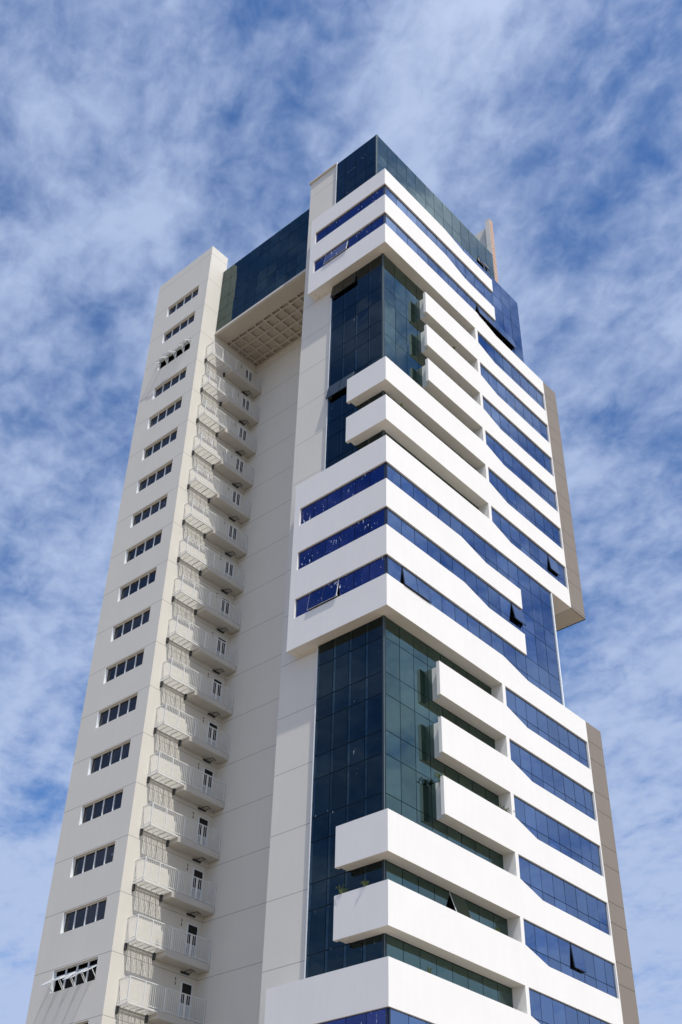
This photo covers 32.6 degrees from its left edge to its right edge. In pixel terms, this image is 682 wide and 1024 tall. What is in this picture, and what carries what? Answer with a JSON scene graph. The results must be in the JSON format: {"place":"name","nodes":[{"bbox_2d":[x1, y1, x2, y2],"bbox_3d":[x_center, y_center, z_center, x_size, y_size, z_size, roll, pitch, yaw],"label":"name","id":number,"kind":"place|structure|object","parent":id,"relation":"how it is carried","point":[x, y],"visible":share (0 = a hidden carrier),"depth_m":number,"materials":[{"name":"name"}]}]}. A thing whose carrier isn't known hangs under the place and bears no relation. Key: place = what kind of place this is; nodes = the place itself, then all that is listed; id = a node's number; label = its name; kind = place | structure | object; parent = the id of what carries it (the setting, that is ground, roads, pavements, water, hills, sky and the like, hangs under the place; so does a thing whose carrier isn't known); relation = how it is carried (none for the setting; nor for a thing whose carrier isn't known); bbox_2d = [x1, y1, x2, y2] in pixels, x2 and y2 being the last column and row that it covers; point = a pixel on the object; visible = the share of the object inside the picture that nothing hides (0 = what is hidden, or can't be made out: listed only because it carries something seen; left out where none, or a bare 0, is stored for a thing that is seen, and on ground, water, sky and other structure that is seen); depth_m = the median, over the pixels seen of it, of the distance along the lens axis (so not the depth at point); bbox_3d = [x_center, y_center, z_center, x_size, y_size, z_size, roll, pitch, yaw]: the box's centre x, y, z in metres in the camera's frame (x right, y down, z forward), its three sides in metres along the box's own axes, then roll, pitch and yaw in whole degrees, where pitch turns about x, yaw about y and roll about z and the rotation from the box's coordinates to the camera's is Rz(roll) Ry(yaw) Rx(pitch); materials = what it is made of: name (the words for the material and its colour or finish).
{"place":"outdoors","nodes":[
{"label":"outdoors","id":0,"kind":"place"},
{"bbox_2d":[26,134,638,1023],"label":"office tower","id":1,"kind":"structure","parent":0,"point":[342,602],"depth_m":66.86,"materials":[{"name":"white paint"}]},
{"bbox_2d":[40,958,97,992],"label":"window","id":2,"kind":"structure","parent":1,"relation":"in","point":[85,974],"depth_m":62.54,"materials":[{"name":"white metal"}]},
{"bbox_2d":[60,899,106,933],"bbox_3d":[-14.116,22.272,64.324,3.821,1.200,0.216,-29,-48,32],"label":"window","id":3,"kind":"structure","parent":1,"relation":"in","point":[94,912],"depth_m":64.53,"materials":[{"name":"blue glass"}]},
{"bbox_2d":[70,843,114,877],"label":"window","id":4,"kind":"structure","parent":1,"relation":"in","point":[102,856],"depth_m":66.57,"materials":[{"name":"blue glass"}]},
{"bbox_2d":[79,790,122,824],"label":"window","id":5,"kind":"structure","parent":1,"relation":"in","point":[106,805],"depth_m":68.60,"materials":[{"name":"blue glass"}]},
{"bbox_2d":[87,741,130,774],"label":"window","id":6,"kind":"structure","parent":1,"relation":"in","point":[121,752],"depth_m":70.62,"materials":[{"name":"blue glass"}]},
{"bbox_2d":[95,694,137,728],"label":"window","id":7,"kind":"structure","parent":1,"relation":"in","point":[103,717],"depth_m":72.65,"materials":[{"name":"blue glass"}]},
{"bbox_2d":[103,650,143,683],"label":"window","id":8,"kind":"structure","parent":1,"relation":"in","point":[136,660],"depth_m":74.68,"materials":[{"name":"blue glass"}]},
{"bbox_2d":[110,609,149,641],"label":"window","id":9,"kind":"structure","parent":1,"relation":"in","point":[142,618],"depth_m":76.71,"materials":[{"name":"blue glass"}]},
{"bbox_2d":[117,569,155,601],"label":"window","id":10,"kind":"structure","parent":1,"relation":"in","point":[148,578],"depth_m":78.74,"materials":[{"name":"blue glass"}]},
{"bbox_2d":[124,531,161,563],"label":"window","id":11,"kind":"structure","parent":1,"relation":"in","point":[153,541],"depth_m":80.77,"materials":[{"name":"blue glass"}]},
{"bbox_2d":[130,496,166,527],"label":"window","id":12,"kind":"structure","parent":1,"relation":"in","point":[160,504],"depth_m":82.80,"materials":[{"name":"blue glass"}]},
{"bbox_2d":[136,461,172,492],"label":"window","id":13,"kind":"structure","parent":1,"relation":"in","point":[166,469],"depth_m":84.85,"materials":[{"name":"blue glass"}]},
{"bbox_2d":[142,430,176,459],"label":"window","id":14,"kind":"structure","parent":1,"relation":"in","point":[169,438],"depth_m":86.86,"materials":[{"name":"blue glass"}]},
{"bbox_2d":[147,398,181,428],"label":"window","id":15,"kind":"structure","parent":1,"relation":"in","point":[176,405],"depth_m":88.88,"materials":[{"name":"blue glass"}]},
{"bbox_2d":[152,368,186,399],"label":"window","id":16,"kind":"structure","parent":1,"relation":"in","point":[180,376],"depth_m":90.94,"materials":[{"name":"blue glass"}]},
{"bbox_2d":[154,339,190,370],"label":"window","id":17,"kind":"structure","parent":1,"relation":"in","point":[173,352],"depth_m":92.96,"materials":[{"name":"white metal"}]},
{"bbox_2d":[162,313,194,342],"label":"window","id":18,"kind":"structure","parent":1,"relation":"in","point":[165,336],"depth_m":94.98,"materials":[{"name":"blue glass"}]},
{"bbox_2d":[167,287,198,316],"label":"window","id":19,"kind":"structure","parent":1,"relation":"in","point":[195,292],"depth_m":97.01,"materials":[{"name":"blue glass"}]},
{"bbox_2d":[178,981,192,1020],"bbox_3d":[-8.447,26.642,63.257,0.050,2.160,0.810,-29,-48,32],"label":"door","id":20,"kind":"structure","parent":1,"relation":"in","point":[186,988],"depth_m":63.44,"materials":[{"name":"white metal"}]},
{"bbox_2d":[184,923,198,958],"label":"door","id":21,"kind":"structure","parent":1,"relation":"in","point":[193,929],"depth_m":65.47,"materials":[{"name":"white metal"}]},
{"bbox_2d":[190,868,203,901],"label":"door","id":22,"kind":"structure","parent":1,"relation":"in","point":[197,873],"depth_m":67.48,"materials":[{"name":"white metal"}]},
{"bbox_2d":[196,816,208,846],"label":"door","id":23,"kind":"structure","parent":1,"relation":"in","point":[201,820],"depth_m":69.54,"materials":[{"name":"white metal"}]},
{"bbox_2d":[201,767,213,795],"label":"door","id":24,"kind":"structure","parent":1,"relation":"in","point":[207,771],"depth_m":71.55,"materials":[{"name":"white metal"}]},
{"bbox_2d":[206,721,217,747],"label":"door","id":25,"kind":"structure","parent":1,"relation":"in","point":[211,724],"depth_m":73.60,"materials":[{"name":"white metal"}]},
{"bbox_2d":[211,677,222,702],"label":"door","id":26,"kind":"structure","parent":1,"relation":"in","point":[214,679],"depth_m":75.61,"materials":[{"name":"white metal"}]},
{"bbox_2d":[216,636,226,659],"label":"door","id":27,"kind":"structure","parent":1,"relation":"in","point":[218,651],"depth_m":77.67,"materials":[{"name":"white metal"}]},
{"bbox_2d":[220,597,230,618],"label":"door","id":28,"kind":"structure","parent":1,"relation":"in","point":[222,602],"depth_m":79.68,"materials":[{"name":"white metal"}]},
{"bbox_2d":[224,559,233,579],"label":"door","id":29,"kind":"structure","parent":1,"relation":"in","point":[226,563],"depth_m":81.74,"materials":[{"name":"white metal"}]},
{"bbox_2d":[228,523,237,542],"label":"door","id":30,"kind":"structure","parent":1,"relation":"in","point":[235,532],"depth_m":83.76,"materials":[{"name":"white metal"}]},
{"bbox_2d":[231,491,240,506],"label":"door","id":31,"kind":"structure","parent":1,"relation":"in","point":[233,495],"depth_m":85.79,"materials":[{"name":"white metal"}]},
{"bbox_2d":[235,457,243,473],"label":"door","id":32,"kind":"structure","parent":1,"relation":"in","point":[242,463],"depth_m":87.89,"materials":[{"name":"white metal"}]},
{"bbox_2d":[238,426,246,441],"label":"door","id":33,"kind":"structure","parent":1,"relation":"in","point":[240,428],"depth_m":89.95,"materials":[{"name":"white metal"}]},
{"bbox_2d":[241,397,249,411],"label":"door","id":34,"kind":"structure","parent":1,"relation":"in","point":[243,399],"depth_m":91.97,"materials":[{"name":"white metal"}]},
{"bbox_2d":[245,369,252,382],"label":"door","id":35,"kind":"structure","parent":1,"relation":"in","point":[246,370],"depth_m":93.99,"materials":[{"name":"white metal"}]},
{"bbox_2d":[296,594,310,616],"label":"ribbon window","id":36,"kind":"structure","parent":1,"relation":"in","point":[302,603],"depth_m":62.99,"materials":[{"name":"blue glass"}]},
{"bbox_2d":[315,256,326,271],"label":"ribbon window","id":37,"kind":"structure","parent":1,"relation":"in","point":[319,263],"depth_m":81.22,"materials":[{"name":"blue glass"}]},
{"bbox_2d":[336,884,347,893],"bbox_3d":[0.079,16.443,50.823,0.494,0.434,0.590,-29,-48,32],"label":"weed","id":38,"kind":"object","parent":1,"relation":"on","point":[340,890],"visible":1,"depth_m":50.78,"materials":[{"name":"green plant"}]},
{"bbox_2d":[298,507,387,569],"bbox_3d":[0.035,1.544,63.592,6.445,1.420,0.106,-29,-48,32],"label":"ribbon window","id":39,"kind":"structure","parent":1,"relation":"in","point":[374,521],"depth_m":63.53,"materials":[{"name":"blue glass"}]},
{"bbox_2d":[301,462,387,523],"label":"ribbon window","id":40,"kind":"structure","parent":1,"relation":"in","point":[372,477],"depth_m":65.53,"materials":[{"name":"blue glass"}]},
{"bbox_2d":[307,555,387,609],"bbox_3d":[0.383,3.849,61.332,5.435,1.435,0.594,-29,-48,32],"label":"ribbon window","id":41,"kind":"structure","parent":1,"relation":"in","point":[375,569],"depth_m":61.28,"materials":[{"name":"blue glass"}]},
{"bbox_2d":[316,185,385,242],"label":"ribbon window","id":42,"kind":"structure","parent":1,"relation":"in","point":[377,194],"depth_m":81.77,"materials":[{"name":"blue glass"}]},
{"bbox_2d":[323,213,385,263],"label":"ribbon window","id":43,"kind":"structure","parent":1,"relation":"in","point":[378,222],"depth_m":79.49,"materials":[{"name":"blue glass"}]},
{"bbox_2d":[320,1007,390,1023],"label":"ribbon window","id":44,"kind":"structure","parent":1,"relation":"in","point":[378,1016],"depth_m":46.54,"materials":[{"name":"blue glass"}]},
{"bbox_2d":[360,878,368,886],"bbox_3d":[1.049,15.946,50.114,0.435,0.349,0.468,-4,-40,7],"label":"weed","id":45,"kind":"object","parent":1,"relation":"on","point":[364,883],"visible":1,"depth_m":49.98,"materials":[{"name":"green plant"}]},
{"bbox_2d":[384,555,401,582],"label":"ribbon window","id":46,"kind":"structure","parent":1,"relation":"in","point":[394,569],"depth_m":60.24,"materials":[{"name":"blue glass"}]},
{"bbox_2d":[386,1007,431,1023],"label":"ribbon window","id":47,"kind":"structure","parent":1,"relation":"in","point":[397,1017],"depth_m":46.43,"materials":[{"name":"blue glass"}]},
{"bbox_2d":[383,185,492,305],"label":"ribbon window","id":48,"kind":"structure","parent":1,"relation":"in","point":[468,275],"depth_m":84.11,"materials":[{"name":"blue glass"}]},
{"bbox_2d":[433,771,449,782],"bbox_3d":[4.810,12.740,55.988,0.657,0.457,1.338,-29,-48,32],"label":"weed","id":49,"kind":"object","parent":1,"relation":"on","point":[438,774],"visible":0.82,"depth_m":55.85,"materials":[{"name":"green plant"}]},
{"bbox_2d":[383,213,509,344],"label":"ribbon window","id":50,"kind":"structure","parent":1,"relation":"in","point":[389,222],"depth_m":81.14,"materials":[{"name":"blue glass"}]},
{"bbox_2d":[384,462,518,587],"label":"ribbon window","id":51,"kind":"structure","parent":1,"relation":"in","point":[489,554],"depth_m":67.83,"materials":[{"name":"blue glass"}]},
{"bbox_2d":[384,507,526,632],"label":"ribbon window","id":52,"kind":"structure","parent":1,"relation":"in","point":[493,599],"depth_m":65.80,"materials":[{"name":"blue glass"}]},
{"bbox_2d":[402,566,526,678],"bbox_3d":[6.799,6.308,63.691,0.574,1.990,11.385,-29,-48,32],"label":"ribbon window","id":53,"kind":"structure","parent":1,"relation":"in","point":[422,589],"depth_m":63.74,"materials":[{"name":"blue glass"}]},
{"bbox_2d":[478,333,543,408],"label":"wing window","id":54,"kind":"structure","parent":1,"relation":"in","point":[517,377],"depth_m":84.09,"materials":[{"name":"blue glass"}]},
{"bbox_2d":[480,364,547,440],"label":"wing window","id":55,"kind":"structure","parent":1,"relation":"in","point":[499,389],"depth_m":82.08,"materials":[{"name":"blue glass"}]},
{"bbox_2d":[483,398,552,475],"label":"wing window","id":56,"kind":"structure","parent":1,"relation":"in","point":[504,424],"depth_m":80.04,"materials":[{"name":"blue glass"}]},
{"bbox_2d":[485,432,556,510],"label":"wing window","id":57,"kind":"structure","parent":1,"relation":"in","point":[503,455],"depth_m":78.01,"materials":[{"name":"blue glass"}]},
{"bbox_2d":[488,469,561,547],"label":"wing window","id":58,"kind":"structure","parent":1,"relation":"in","point":[512,498],"depth_m":75.98,"materials":[{"name":"blue glass"}]},
{"bbox_2d":[491,508,565,586],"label":"ribbon window","id":59,"kind":"structure","parent":1,"relation":"in","point":[539,556],"depth_m":73.95,"materials":[{"name":"blue glass"}]},
{"bbox_2d":[505,687,588,767],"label":"wing window","id":60,"kind":"structure","parent":1,"relation":"in","point":[531,717],"depth_m":65.84,"materials":[{"name":"blue glass"}]},
{"bbox_2d":[509,740,594,819],"bbox_3d":[11.542,14.749,63.790,0.106,1.940,8.370,-29,-48,32],"label":"wing window","id":61,"kind":"structure","parent":1,"relation":"in","point":[542,774],"depth_m":63.80,"materials":[{"name":"blue glass"}]},
{"bbox_2d":[514,796,601,875],"bbox_3d":[11.475,17.227,61.767,0.106,1.940,8.370,-29,-48,32],"label":"wing window","id":62,"kind":"structure","parent":1,"relation":"in","point":[547,830],"depth_m":61.77,"materials":[{"name":"blue glass"}]},
{"bbox_2d":[518,855,608,934],"bbox_3d":[11.408,19.705,59.743,0.106,1.940,8.370,-29,-48,32],"label":"wing window","id":63,"kind":"structure","parent":1,"relation":"in","point":[549,887],"depth_m":59.74,"materials":[{"name":"blue glass"}]},
{"bbox_2d":[529,989,608,1023],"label":"wing window","id":64,"kind":"structure","parent":1,"relation":"in","point":[544,1009],"depth_m":54.77,"materials":[{"name":"blue glass"}]},
{"bbox_2d":[523,919,616,997],"bbox_3d":[11.333,22.188,57.726,0.425,1.940,8.370,-29,-48,32],"label":"wing window","id":65,"kind":"structure","parent":1,"relation":"in","point":[559,954],"depth_m":57.66,"materials":[{"name":"blue glass"}]},
{"bbox_2d":[0,0,681,1023],"label":"sky","id":66,"kind":"structure","parent":0,"point":[139,138],"materials":[{"name":"blue"}]}
]}

